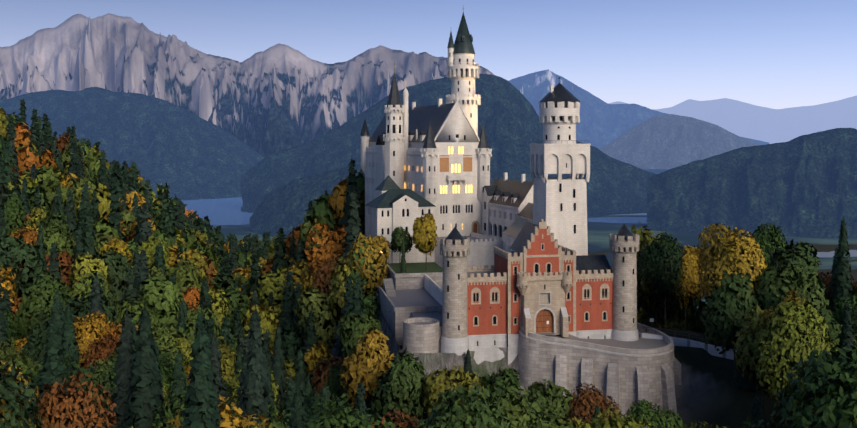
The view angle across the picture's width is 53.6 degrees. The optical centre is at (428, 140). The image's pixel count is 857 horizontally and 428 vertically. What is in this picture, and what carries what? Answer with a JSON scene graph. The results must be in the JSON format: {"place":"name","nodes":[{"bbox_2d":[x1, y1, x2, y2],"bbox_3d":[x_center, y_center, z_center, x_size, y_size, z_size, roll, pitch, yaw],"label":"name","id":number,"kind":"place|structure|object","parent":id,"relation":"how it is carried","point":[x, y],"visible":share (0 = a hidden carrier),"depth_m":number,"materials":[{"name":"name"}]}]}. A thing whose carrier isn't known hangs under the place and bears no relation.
{"place":"outdoors","nodes":[
{"label":"outdoors","id":0,"kind":"place"},
{"bbox_2d":[0,87,264,200],"bbox_3d":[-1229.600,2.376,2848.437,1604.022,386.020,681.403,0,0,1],"label":"hill","id":1,"kind":"structure","parent":0,"point":[184,154],"depth_m":2870.49,"materials":[{"name":"blue plant"}]},
{"bbox_2d":[0,13,507,156],"bbox_3d":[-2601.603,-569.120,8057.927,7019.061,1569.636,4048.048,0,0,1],"label":"mountain","id":2,"kind":"structure","parent":0,"point":[275,98],"depth_m":8433.95,"materials":[{"name":"grey stone"}]},
{"bbox_2d":[250,165,364,237],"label":"hill","id":3,"kind":"structure","parent":0,"point":[285,207],"depth_m":1705.62,"materials":[{"name":"blue plant"}]},
{"bbox_2d":[0,0,856,108],"label":"sky","id":4,"kind":"structure","parent":0,"point":[651,54],"materials":[{"name":"blue"}]},
{"bbox_2d":[12,244,856,427],"bbox_3d":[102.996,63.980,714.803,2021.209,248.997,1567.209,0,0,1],"label":"ground","id":5,"kind":"structure","parent":0,"point":[707,392],"depth_m":147.49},
{"bbox_2d":[7,116,288,268],"bbox_3d":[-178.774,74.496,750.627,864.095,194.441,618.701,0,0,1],"label":"forest trees","id":6,"kind":"object","parent":5,"relation":"on","point":[247,247],"visible":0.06,"depth_m":503.18,"materials":[{"name":"green plant"}]},
{"bbox_2d":[0,99,364,321],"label":"forest trees","id":7,"kind":"object","parent":5,"relation":"on","point":[42,163],"visible":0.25,"depth_m":309.04,"materials":[{"name":"green plant"}]},
{"bbox_2d":[360,8,491,236],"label":"palas","id":8,"kind":"structure","parent":5,"relation":"on","point":[439,155],"depth_m":231.53,"materials":[{"name":"white stone"}]},
{"bbox_2d":[0,178,856,427],"bbox_3d":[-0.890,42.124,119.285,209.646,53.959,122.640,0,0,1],"label":"forest trees","id":9,"kind":"object","parent":5,"relation":"on","point":[132,375],"visible":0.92,"depth_m":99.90,"materials":[{"name":"green plant"}]},
{"bbox_2d":[368,291,520,427],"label":"castle rock","id":10,"kind":"object","parent":5,"relation":"on","point":[433,362],"visible":0.06,"depth_m":153.03,"materials":[{"name":"grey stone"}]},
{"bbox_2d":[379,203,532,352],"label":"courtyard walls","id":11,"kind":"structure","parent":10,"relation":"on","point":[411,305],"depth_m":177.09,"materials":[{"name":"grey stone"}]},
{"bbox_2d":[365,175,435,296],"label":"castle building","id":12,"kind":"structure","parent":11,"relation":"on","point":[391,206],"depth_m":215.35,"materials":[{"name":"white stone"}]},
{"bbox_2d":[435,172,533,269],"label":"castle wing","id":13,"kind":"structure","parent":5,"relation":"on","point":[505,201],"depth_m":215.62,"materials":[{"name":"white stone"}]},
{"bbox_2d":[440,219,639,364],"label":"gatehouse","id":14,"kind":"object","parent":5,"relation":"on","point":[538,279],"visible":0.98,"depth_m":154.28,"materials":[{"name":"brick"}]},
{"bbox_2d":[530,76,590,255],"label":"square tower","id":15,"kind":"structure","parent":5,"relation":"on","point":[559,205],"depth_m":176.40,"materials":[{"name":"white stone"}]},
{"bbox_2d":[336,213,856,427],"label":"trees","id":16,"kind":"object","parent":5,"relation":"on","point":[389,382],"visible":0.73,"depth_m":142.65,"materials":[{"name":"green plant"}]},
{"bbox_2d":[518,322,681,427],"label":"bastion","id":17,"kind":"object","parent":5,"relation":"on","point":[625,374],"visible":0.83,"depth_m":147.93,"materials":[{"name":"grey stone"}]},
{"bbox_2d":[810,250,856,256],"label":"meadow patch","id":18,"kind":"object","parent":5,"relation":"on","point":[853,253],"visible":0.26,"depth_m":1368.69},
{"bbox_2d":[212,169,856,307],"bbox_3d":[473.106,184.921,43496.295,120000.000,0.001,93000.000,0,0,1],"label":"valley ground","id":19,"kind":"structure","parent":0,"point":[598,233],"depth_m":1631.09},
{"bbox_2d":[182,197,252,225],"bbox_3d":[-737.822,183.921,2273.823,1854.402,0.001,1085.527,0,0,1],"label":"lake","id":20,"kind":"structure","parent":19,"relation":"in","point":[223,211],"depth_m":2223.56,"materials":[{"name":"blue liquid"}]},
{"bbox_2d":[240,74,656,216],"bbox_3d":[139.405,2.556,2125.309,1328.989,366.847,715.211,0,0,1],"label":"hill","id":21,"kind":"structure","parent":19,"relation":"on","point":[508,117],"depth_m":2213.24,"materials":[{"name":"blue plant"}]},
{"bbox_2d":[587,217,646,222],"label":"lake","id":22,"kind":"structure","parent":19,"relation":"on","point":[623,219],"depth_m":1970.72,"materials":[{"name":"blue liquid"}]},
{"bbox_2d":[617,213,646,214],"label":"lake","id":23,"kind":"structure","parent":19,"relation":"on","point":[634,214],"depth_m":2107.04,"materials":[{"name":"blue liquid"}]},
{"bbox_2d":[509,69,768,147],"bbox_3d":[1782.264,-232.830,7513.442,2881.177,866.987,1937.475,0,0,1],"label":"mountain","id":24,"kind":"structure","parent":0,"point":[602,123],"depth_m":7757.41,"materials":[{"name":"blue stone"}]},
{"bbox_2d":[598,114,759,168],"bbox_3d":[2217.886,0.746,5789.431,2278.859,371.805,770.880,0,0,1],"label":"mountain","id":25,"kind":"structure","parent":0,"point":[668,141],"depth_m":5815.37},
{"bbox_2d":[638,318,758,362],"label":"road","id":26,"kind":"structure","parent":0,"point":[708,348],"depth_m":156.90,"materials":[{"name":"grey asphalt"}]},
{"bbox_2d":[608,95,856,143],"bbox_3d":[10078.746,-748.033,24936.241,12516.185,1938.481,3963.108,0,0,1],"label":"mountain","id":27,"kind":"structure","parent":0,"point":[751,121],"depth_m":25281.06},
{"bbox_2d":[646,128,856,237],"bbox_3d":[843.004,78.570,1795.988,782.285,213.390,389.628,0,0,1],"label":"hill","id":28,"kind":"structure","parent":0,"point":[803,186],"depth_m":1780.75,"materials":[{"name":"blue plant"}]}
]}

